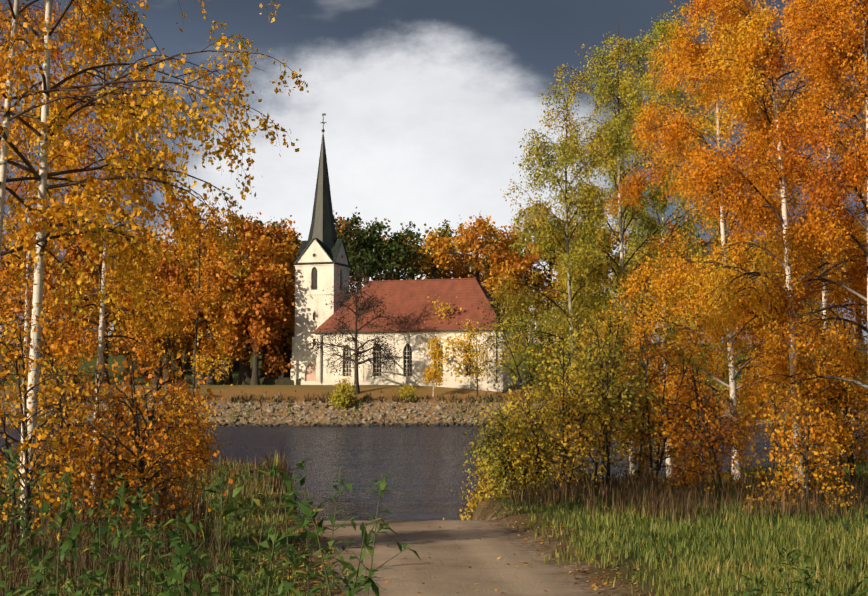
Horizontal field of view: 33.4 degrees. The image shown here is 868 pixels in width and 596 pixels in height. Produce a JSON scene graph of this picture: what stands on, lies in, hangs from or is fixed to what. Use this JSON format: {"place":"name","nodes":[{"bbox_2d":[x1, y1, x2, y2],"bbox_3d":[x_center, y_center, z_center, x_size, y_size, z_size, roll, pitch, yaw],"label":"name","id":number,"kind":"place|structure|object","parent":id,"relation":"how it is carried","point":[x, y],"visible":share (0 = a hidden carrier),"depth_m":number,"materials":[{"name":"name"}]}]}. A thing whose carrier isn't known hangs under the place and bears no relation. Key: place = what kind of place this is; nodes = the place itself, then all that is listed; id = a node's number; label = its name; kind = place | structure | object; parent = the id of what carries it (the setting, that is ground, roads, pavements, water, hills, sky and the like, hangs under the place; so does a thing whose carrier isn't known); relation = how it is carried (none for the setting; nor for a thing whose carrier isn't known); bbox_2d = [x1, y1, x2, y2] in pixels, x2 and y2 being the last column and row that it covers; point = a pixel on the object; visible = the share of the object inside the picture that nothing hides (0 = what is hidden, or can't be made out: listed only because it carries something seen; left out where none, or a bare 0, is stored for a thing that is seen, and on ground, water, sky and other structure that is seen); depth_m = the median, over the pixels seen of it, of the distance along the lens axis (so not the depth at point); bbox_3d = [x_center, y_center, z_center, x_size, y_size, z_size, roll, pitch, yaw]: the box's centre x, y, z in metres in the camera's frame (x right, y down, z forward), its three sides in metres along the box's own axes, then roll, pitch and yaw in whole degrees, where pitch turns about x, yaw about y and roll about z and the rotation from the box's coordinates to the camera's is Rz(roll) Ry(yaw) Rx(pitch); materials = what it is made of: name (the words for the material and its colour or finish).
{"place":"outdoors","nodes":[
{"label":"outdoors","id":0,"kind":"place"},
{"bbox_2d":[0,343,867,595],"bbox_3d":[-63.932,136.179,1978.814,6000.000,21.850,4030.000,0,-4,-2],"label":"ground","id":1,"kind":"structure","parent":0,"point":[455,575],"depth_m":23.12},
{"bbox_2d":[0,223,59,381],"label":"tree","id":2,"kind":"object","parent":1,"relation":"on","point":[19,306],"visible":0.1,"depth_m":266.16,"materials":[{"name":"orange plant"}]},
{"bbox_2d":[3,237,65,328],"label":"tree","id":3,"kind":"object","parent":1,"relation":"on","point":[17,312],"visible":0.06,"depth_m":335.18,"materials":[{"name":"orange plant"}]},
{"bbox_2d":[0,218,97,384],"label":"tree","id":4,"kind":"object","parent":1,"relation":"on","point":[9,313],"visible":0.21,"depth_m":245.92,"materials":[{"name":"orange plant"}]},
{"bbox_2d":[0,283,107,553],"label":"birch tree","id":5,"kind":"object","parent":1,"relation":"on","point":[43,456],"visible":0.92,"depth_m":20.14,"materials":[{"name":"orange plant"}]},
{"bbox_2d":[0,0,131,404],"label":"birch","id":6,"kind":"object","parent":1,"relation":"on","point":[4,17],"visible":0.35,"depth_m":32.65,"materials":[{"name":"orange plant"}]},
{"bbox_2d":[19,229,124,383],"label":"tree","id":7,"kind":"object","parent":1,"relation":"on","point":[53,268],"visible":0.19,"depth_m":256.66,"materials":[{"name":"orange plant"}]},
{"bbox_2d":[44,261,99,342],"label":"tree","id":8,"kind":"object","parent":1,"relation":"on","point":[64,302],"depth_m":393.78,"materials":[{"name":"orange plant"}]},
{"bbox_2d":[0,3,145,481],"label":"birch","id":9,"kind":"object","parent":1,"relation":"on","point":[27,296],"visible":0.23,"depth_m":40.16,"materials":[{"name":"orange plant"}]},
{"bbox_2d":[0,308,146,518],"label":"shrub","id":10,"kind":"object","parent":1,"relation":"on","point":[50,366],"visible":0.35,"depth_m":26.04,"materials":[{"name":"orange plant"}]},
{"bbox_2d":[2,8,195,495],"bbox_3d":[-7.847,-0.969,33.616,4.027,11.438,4.476,3,-5,-38],"label":"birch","id":11,"kind":"object","parent":1,"relation":"on","point":[101,310],"visible":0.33,"depth_m":33.35,"materials":[{"name":"orange plant"}]},
{"bbox_2d":[51,221,151,384],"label":"tree","id":12,"kind":"object","parent":1,"relation":"on","point":[97,257],"visible":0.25,"depth_m":241.72,"materials":[{"name":"orange plant"}]},
{"bbox_2d":[79,225,136,354],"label":"tree","id":13,"kind":"object","parent":1,"relation":"on","point":[108,276],"visible":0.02,"depth_m":338.33,"materials":[{"name":"orange plant"}]},
{"bbox_2d":[74,236,182,384],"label":"tree","id":14,"kind":"object","parent":1,"relation":"on","point":[128,353],"visible":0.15,"depth_m":248.88,"materials":[{"name":"orange plant"}]},
{"bbox_2d":[108,231,173,376],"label":"tree","id":15,"kind":"object","parent":1,"relation":"on","point":[116,353],"visible":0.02,"depth_m":282.96,"materials":[{"name":"orange plant"}]},
{"bbox_2d":[51,327,240,552],"bbox_3d":[-4.514,2.203,21.194,2.647,3.675,2.669,4,-6,-44],"label":"shrub","id":16,"kind":"object","parent":1,"relation":"on","point":[118,463],"visible":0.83,"depth_m":21.06,"materials":[{"name":"orange plant"}]},
{"bbox_2d":[0,0,298,325],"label":"birch","id":17,"kind":"object","parent":1,"relation":"on","point":[7,125],"visible":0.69,"depth_m":23.24,"materials":[{"name":"orange plant"}]},
{"bbox_2d":[107,227,199,384],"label":"tree","id":18,"kind":"object","parent":1,"relation":"on","point":[163,252],"visible":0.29,"depth_m":233.99,"materials":[{"name":"orange plant"}]},
{"bbox_2d":[0,0,308,536],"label":"birch","id":19,"kind":"object","parent":1,"relation":"on","point":[42,226],"visible":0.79,"depth_m":23.34,"materials":[{"name":"orange plant"}]},
{"bbox_2d":[111,213,219,383],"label":"tree","id":20,"kind":"object","parent":1,"relation":"on","point":[193,338],"visible":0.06,"depth_m":259.42,"materials":[{"name":"orange plant"}]},
{"bbox_2d":[102,381,233,504],"bbox_3d":[-5.855,3.292,30.099,2.747,3.304,2.777,-1,-4,14],"label":"shrub","id":21,"kind":"object","parent":1,"relation":"on","point":[171,446],"visible":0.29,"depth_m":30.07,"materials":[{"name":"orange plant"}]},
{"bbox_2d":[119,245,218,384],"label":"tree","id":22,"kind":"object","parent":1,"relation":"on","point":[171,272],"visible":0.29,"depth_m":230.39,"materials":[{"name":"orange plant"}]},
{"bbox_2d":[168,376,189,396],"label":"bank bush","id":23,"kind":"object","parent":1,"relation":"on","point":[181,386],"visible":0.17,"depth_m":209.81,"materials":[{"name":"orange plant"}]},
{"bbox_2d":[145,204,235,466],"bbox_3d":[-8.255,1.290,49.177,3.004,9.174,3.267,0,-4,-2],"label":"birch","id":24,"kind":"object","parent":1,"relation":"on","point":[217,293],"visible":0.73,"depth_m":49.45,"materials":[{"name":"orange plant"}]},
{"bbox_2d":[170,391,222,475],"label":"shrub","id":25,"kind":"object","parent":1,"relation":"on","point":[206,448],"visible":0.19,"depth_m":43.11,"materials":[{"name":"orange plant"}]},
{"bbox_2d":[178,221,218,373],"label":"tree","id":26,"kind":"object","parent":1,"relation":"on","point":[187,366],"visible":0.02,"depth_m":289.12,"materials":[{"name":"orange plant"}]},
{"bbox_2d":[165,254,251,384],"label":"tree","id":27,"kind":"object","parent":1,"relation":"on","point":[230,348],"visible":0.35,"depth_m":230.04,"materials":[{"name":"orange plant"}]},
{"bbox_2d":[157,224,269,384],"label":"tree","id":28,"kind":"object","parent":1,"relation":"on","point":[203,255],"visible":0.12,"depth_m":237.40,"materials":[{"name":"orange plant"}]},
{"bbox_2d":[193,228,254,379],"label":"tree","id":29,"kind":"object","parent":1,"relation":"on","point":[217,367],"depth_m":272.19,"materials":[{"name":"orange plant"}]},
{"bbox_2d":[171,206,283,384],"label":"tree","id":30,"kind":"object","parent":1,"relation":"on","point":[225,380],"visible":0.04,"depth_m":253.75,"materials":[{"name":"orange plant"}]},
{"bbox_2d":[182,210,294,384],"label":"tree","id":31,"kind":"object","parent":1,"relation":"on","point":[259,249],"visible":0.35,"depth_m":232.36,"materials":[{"name":"orange plant"}]},
{"bbox_2d":[214,228,263,370],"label":"tree","id":32,"kind":"object","parent":1,"relation":"on","point":[235,366],"visible":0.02,"depth_m":297.09,"materials":[{"name":"orange plant"}]},
{"bbox_2d":[212,256,297,384],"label":"tree","id":33,"kind":"object","parent":1,"relation":"on","point":[260,330],"visible":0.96,"depth_m":228.76,"materials":[{"name":"orange plant"}]},
{"bbox_2d":[226,212,295,378],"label":"tree","id":34,"kind":"object","parent":1,"relation":"on","point":[258,228],"visible":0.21,"depth_m":248.23,"materials":[{"name":"orange plant"}]},
{"bbox_2d":[233,253,294,375],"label":"tree","id":35,"kind":"object","parent":1,"relation":"on","point":[273,373],"depth_m":285.65,"materials":[{"name":"orange plant"}]},
{"bbox_2d":[235,229,300,378],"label":"tree","id":36,"kind":"object","parent":1,"relation":"on","point":[275,350],"visible":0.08,"depth_m":260.48,"materials":[{"name":"orange plant"}]},
{"bbox_2d":[243,216,293,353],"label":"tree","id":37,"kind":"object","parent":1,"relation":"on","point":[273,225],"visible":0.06,"depth_m":344.12,"materials":[{"name":"orange plant"}]},
{"bbox_2d":[240,230,299,378],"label":"tree","id":38,"kind":"object","parent":1,"relation":"on","point":[286,252],"visible":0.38,"depth_m":240.29,"materials":[{"name":"orange plant"}]},
{"bbox_2d":[245,377,300,384],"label":"wall","id":39,"kind":"structure","parent":1,"relation":"on","point":[280,381],"depth_m":230.99,"materials":[{"name":"grey stone"}]},
{"bbox_2d":[0,402,561,426],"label":"embankment boulders","id":40,"kind":"object","parent":1,"relation":"on","point":[358,423],"visible":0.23,"depth_m":204.32,"materials":[{"name":"grey stone"}]},
{"bbox_2d":[283,225,302,253],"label":"tree","id":41,"kind":"object","parent":1,"relation":"on","point":[294,236],"visible":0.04,"depth_m":387.76,"materials":[{"name":"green plant"}]},
{"bbox_2d":[0,389,616,402],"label":"bank tufts","id":42,"kind":"object","parent":1,"relation":"on","point":[277,398],"visible":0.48,"depth_m":210.00,"materials":[{"name":"plant"}]},
{"bbox_2d":[4,399,621,421],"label":"rocks","id":43,"kind":"object","parent":1,"relation":"on","point":[346,411],"visible":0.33,"depth_m":206.48,"materials":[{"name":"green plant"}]},
{"bbox_2d":[328,373,359,409],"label":"embankment bush","id":44,"kind":"object","parent":1,"relation":"on","point":[339,399],"visible":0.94,"depth_m":207.71,"materials":[{"name":"yellow plant"}]},
{"bbox_2d":[335,216,365,295],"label":"tree","id":45,"kind":"object","parent":1,"relation":"on","point":[343,224],"visible":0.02,"depth_m":344.17,"materials":[{"name":"green plant"}]},
{"bbox_2d":[298,262,410,393],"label":"bare tree","id":46,"kind":"object","parent":1,"relation":"on","point":[355,359],"visible":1,"depth_m":216.20,"materials":[{"name":"brown plant"}]},
{"bbox_2d":[333,207,386,293],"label":"tree","id":47,"kind":"object","parent":1,"relation":"on","point":[359,245],"visible":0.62,"depth_m":266.05,"materials":[{"name":"green plant"}]},
{"bbox_2d":[342,217,403,298],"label":"tree","id":48,"kind":"object","parent":1,"relation":"on","point":[383,266],"visible":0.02,"depth_m":282.30,"materials":[{"name":"green plant"}]},
{"bbox_2d":[350,223,426,286],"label":"tree","id":49,"kind":"object","parent":1,"relation":"on","point":[396,247],"visible":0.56,"depth_m":269.21,"materials":[{"name":"green plant"}]},
{"bbox_2d":[371,237,428,279],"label":"tree","id":50,"kind":"object","parent":1,"relation":"on","point":[397,267],"depth_m":361.49,"materials":[{"name":"green plant"}]},
{"bbox_2d":[396,383,419,400],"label":"bush","id":51,"kind":"object","parent":1,"relation":"on","point":[407,391],"visible":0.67,"depth_m":210.42,"materials":[{"name":"yellow plant"}]},
{"bbox_2d":[291,113,528,391],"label":"church","id":52,"kind":"structure","parent":1,"relation":"on","point":[321,263],"depth_m":226.22,"materials":[{"name":"paint"}]},
{"bbox_2d":[378,221,465,279],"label":"tree","id":53,"kind":"object","parent":1,"relation":"on","point":[417,237],"visible":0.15,"depth_m":286.21,"materials":[{"name":"green plant"}]},
{"bbox_2d":[420,335,446,396],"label":"birch","id":54,"kind":"object","parent":1,"relation":"on","point":[436,353],"visible":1,"depth_m":214.20,"materials":[{"name":"yellow plant"}]},
{"bbox_2d":[0,455,867,595],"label":"grass","id":55,"kind":"structure","parent":1,"relation":"on","point":[715,553],"depth_m":21.51,"materials":[{"name":"green plant"}]},
{"bbox_2d":[0,439,867,595],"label":"weed plants","id":56,"kind":"object","parent":1,"relation":"on","point":[183,548],"visible":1,"depth_m":10.20,"materials":[{"name":"green plant"}]},
{"bbox_2d":[0,446,867,595],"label":"dry stalks","id":57,"kind":"object","parent":1,"relation":"on","point":[648,488],"visible":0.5,"depth_m":27.13,"materials":[{"name":"brown plant"}]},
{"bbox_2d":[0,400,867,426],"bbox_3d":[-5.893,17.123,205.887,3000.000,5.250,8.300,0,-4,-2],"label":"stone embankment","id":58,"kind":"structure","parent":1,"relation":"on","point":[349,412],"depth_m":206.63,"materials":[{"name":"grey stone"}]},
{"bbox_2d":[399,227,473,279],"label":"tree","id":59,"kind":"object","parent":1,"relation":"on","point":[442,255],"visible":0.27,"depth_m":271.25,"materials":[{"name":"orange plant"}]},
{"bbox_2d":[417,294,475,381],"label":"tree","id":60,"kind":"object","parent":1,"relation":"on","point":[448,339],"visible":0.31,"depth_m":219.45,"materials":[{"name":"yellow plant"}]},
{"bbox_2d":[418,219,475,276],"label":"tree","id":61,"kind":"object","parent":1,"relation":"on","point":[448,231],"visible":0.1,"depth_m":391.93,"materials":[{"name":"orange plant"}]},
{"bbox_2d":[421,222,495,297],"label":"tree","id":62,"kind":"object","parent":1,"relation":"on","point":[458,242],"visible":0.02,"depth_m":289.13,"materials":[{"name":"orange plant"}]},
{"bbox_2d":[196,484,738,595],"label":"fallen leaves","id":63,"kind":"object","parent":1,"relation":"on","point":[386,581],"visible":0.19,"depth_m":21.00,"materials":[{"name":"orange plant"}]},
{"bbox_2d":[452,316,500,397],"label":"tree","id":64,"kind":"object","parent":1,"relation":"on","point":[473,331],"visible":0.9,"depth_m":213.57,"materials":[{"name":"yellow plant"}]},
{"bbox_2d":[437,212,523,311],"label":"tree","id":65,"kind":"object","parent":1,"relation":"on","point":[474,232],"visible":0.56,"depth_m":272.74,"materials":[{"name":"orange plant"}]},
{"bbox_2d":[469,228,513,306],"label":"tree","id":66,"kind":"object","parent":1,"relation":"on","point":[487,266],"visible":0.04,"depth_m":363.94,"materials":[{"name":"orange plant"}]},
{"bbox_2d":[443,450,555,519],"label":"shrub","id":67,"kind":"object","parent":1,"relation":"on","point":[486,488],"visible":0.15,"depth_m":36.85,"materials":[{"name":"yellow plant"}]},
{"bbox_2d":[466,226,544,327],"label":"tree","id":68,"kind":"object","parent":1,"relation":"on","point":[494,251],"visible":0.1,"depth_m":287.74,"materials":[{"name":"orange plant"}]},
{"bbox_2d":[482,256,546,314],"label":"tree","id":69,"kind":"object","parent":1,"relation":"on","point":[527,276],"visible":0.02,"depth_m":388.23,"materials":[{"name":"orange plant"}]},
{"bbox_2d":[459,386,583,498],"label":"shrub","id":70,"kind":"object","parent":1,"relation":"on","point":[501,448],"visible":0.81,"depth_m":34.29,"materials":[{"name":"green plant"}]},
{"bbox_2d":[479,225,566,379],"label":"tree","id":71,"kind":"object","parent":1,"relation":"on","point":[515,256],"visible":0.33,"depth_m":275.24,"materials":[{"name":"orange plant"}]},
{"bbox_2d":[528,217,575,341],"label":"tree","id":72,"kind":"object","parent":1,"relation":"on","point":[552,270],"visible":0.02,"depth_m":349.94,"materials":[{"name":"green plant"}]},
{"bbox_2d":[468,287,641,484],"bbox_3d":[3.429,2.862,39.595,4.480,6.336,3.573,-1,-4,18],"label":"shrub","id":73,"kind":"object","parent":1,"relation":"on","point":[571,342],"visible":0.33,"depth_m":39.41,"materials":[{"name":"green plant"}]},
{"bbox_2d":[509,231,600,375],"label":"tree","id":74,"kind":"object","parent":1,"relation":"on","point":[547,280],"visible":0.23,"depth_m":285.84,"materials":[{"name":"green plant"}]},
{"bbox_2d":[495,337,629,494],"bbox_3d":[3.034,2.875,34.161,3.253,3.912,3.142,0,-4,-2],"label":"shrub","id":75,"kind":"object","parent":1,"relation":"on","point":[582,419],"visible":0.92,"depth_m":34.03,"materials":[{"name":"green plant"}]},
{"bbox_2d":[534,222,614,379],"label":"tree","id":76,"kind":"object","parent":1,"relation":"on","point":[547,287],"visible":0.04,"depth_m":276.35,"materials":[{"name":"green plant"}]},
{"bbox_2d":[535,222,614,311],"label":"tree","id":77,"kind":"object","parent":1,"relation":"on","point":[559,281],"visible":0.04,"depth_m":333.84,"materials":[{"name":"green plant"}]},
{"bbox_2d":[470,79,685,479],"bbox_3d":[4.359,0.532,44.755,6.239,14.624,5.624,2,-5,-30],"label":"birch","id":78,"kind":"object","parent":1,"relation":"on","point":[588,198],"visible":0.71,"depth_m":44.49,"materials":[{"name":"green plant"}]},
{"bbox_2d":[543,303,672,488],"bbox_3d":[4.302,2.538,35.559,3.166,4.798,3.358,0,-4,-2],"label":"shrub","id":79,"kind":"object","parent":1,"relation":"on","point":[603,357],"visible":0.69,"depth_m":35.33,"materials":[{"name":"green plant"}]},
{"bbox_2d":[487,22,737,472],"bbox_3d":[5.772,-0.687,47.768,8.080,17.149,7.995,0,-4,-2],"label":"birch","id":80,"kind":"object","parent":1,"relation":"on","point":[627,92],"visible":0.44,"depth_m":47.68,"materials":[{"name":"green plant"}]},
{"bbox_2d":[587,225,645,373],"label":"tree","id":81,"kind":"object","parent":1,"relation":"on","point":[616,241],"visible":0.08,"depth_m":291.89,"materials":[{"name":"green plant"}]},
{"bbox_2d":[609,230,681,343],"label":"tree","id":82,"kind":"object","parent":1,"relation":"on","point":[633,272],"visible":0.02,"depth_m":397.96,"materials":[{"name":"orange plant"}]},
{"bbox_2d":[602,234,702,377],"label":"tree","id":83,"kind":"object","parent":1,"relation":"on","point":[643,245],"visible":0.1,"depth_m":280.53,"materials":[{"name":"orange plant"}]},
{"bbox_2d":[588,310,733,487],"bbox_3d":[5.627,2.759,36.675,3.334,5.034,3.678,2,-4,-24],"label":"shrub","id":84,"kind":"object","parent":1,"relation":"on","point":[658,464],"visible":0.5,"depth_m":36.55,"materials":[{"name":"orange plant"}]},
{"bbox_2d":[536,3,791,476],"bbox_3d":[8.608,-1.007,56.254,9.341,20.896,8.103,-4,-6,44],"label":"birch","id":85,"kind":"object","parent":1,"relation":"on","point":[664,28],"visible":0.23,"depth_m":55.45,"materials":[{"name":"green plant"}]},
{"bbox_2d":[649,216,695,338],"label":"tree","id":86,"kind":"object","parent":1,"relation":"on","point":[673,236],"visible":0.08,"depth_m":379.93,"materials":[{"name":"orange plant"}]},
{"bbox_2d":[631,226,718,376],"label":"tree","id":87,"kind":"object","parent":1,"relation":"on","point":[678,237],"visible":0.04,"depth_m":286.36,"materials":[{"name":"orange plant"}]},
{"bbox_2d":[646,341,772,503],"bbox_3d":[6.277,2.902,32.667,2.762,3.850,2.542,0,-4,-2],"label":"shrub","id":88,"kind":"object","parent":1,"relation":"on","point":[706,432],"visible":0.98,"depth_m":32.70,"materials":[{"name":"orange plant"}]},
{"bbox_2d":[692,224,732,335],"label":"tree","id":89,"kind":"object","parent":1,"relation":"on","point":[708,245],"depth_m":387.64,"materials":[{"name":"orange plant"}]},
{"bbox_2d":[573,0,867,479],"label":"birch","id":90,"kind":"object","parent":1,"relation":"on","point":[676,127],"visible":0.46,"depth_m":40.57,"materials":[{"name":"orange plant"}]},
{"bbox_2d":[675,233,766,378],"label":"tree","id":91,"kind":"object","parent":1,"relation":"on","point":[740,264],"visible":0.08,"depth_m":280.55,"materials":[{"name":"orange plant"}]},
{"bbox_2d":[595,0,867,489],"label":"birch","id":92,"kind":"object","parent":1,"relation":"on","point":[743,55],"visible":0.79,"depth_m":36.78,"materials":[{"name":"orange plant"}]},
{"bbox_2d":[722,228,787,375],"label":"tree","id":93,"kind":"object","parent":1,"relation":"on","point":[758,261],"visible":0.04,"depth_m":291.11,"materials":[{"name":"orange plant"}]},
{"bbox_2d":[745,232,798,344],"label":"tree","id":94,"kind":"object","parent":1,"relation":"on","point":[766,270],"visible":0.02,"depth_m":380.43,"materials":[{"name":"orange plant"}]},
{"bbox_2d":[685,0,867,455],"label":"birch","id":95,"kind":"object","parent":1,"relation":"on","point":[822,300],"visible":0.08,"depth_m":46.17,"materials":[{"name":"orange plant"}]},
{"bbox_2d":[734,381,857,512],"bbox_3d":[7.426,3.185,29.516,2.814,3.291,2.432,0,-4,-2],"label":"shrub","id":96,"kind":"object","parent":1,"relation":"on","point":[802,447],"visible":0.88,"depth_m":29.42,"materials":[{"name":"orange plant"}]},
{"bbox_2d":[725,0,867,461],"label":"birch","id":97,"kind":"object","parent":1,"relation":"on","point":[833,44],"visible":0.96,"depth_m":33.91,"materials":[{"name":"orange plant"}]},
{"bbox_2d":[759,240,860,368],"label":"tree","id":98,"kind":"object","parent":1,"relation":"on","point":[800,308],"visible":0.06,"depth_m":281.38,"materials":[{"name":"orange plant"}]},
{"bbox_2d":[795,236,849,347],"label":"tree","id":99,"kind":"object","parent":1,"relation":"on","point":[815,305],"visible":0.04,"depth_m":362.38,"materials":[{"name":"orange plant"}]},
{"bbox_2d":[781,298,867,487],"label":"birch tree","id":100,"kind":"object","parent":1,"relation":"on","point":[843,400],"visible":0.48,"depth_m":36.82,"materials":[{"name":"orange plant"}]},
{"bbox_2d":[828,221,866,343],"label":"tree","id":101,"kind":"object","parent":1,"relation":"on","point":[852,280],"visible":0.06,"depth_m":398.80,"materials":[{"name":"orange plant"}]},
{"bbox_2d":[0,426,867,520],"bbox_3d":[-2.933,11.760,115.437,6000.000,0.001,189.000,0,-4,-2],"label":"river","id":102,"kind":"structure","parent":0,"point":[421,464],"depth_m":85.74,"materials":[{"name":"liquid"}]},
{"bbox_2d":[0,0,867,343],"label":"sky","id":103,"kind":"structure","parent":0,"point":[428,105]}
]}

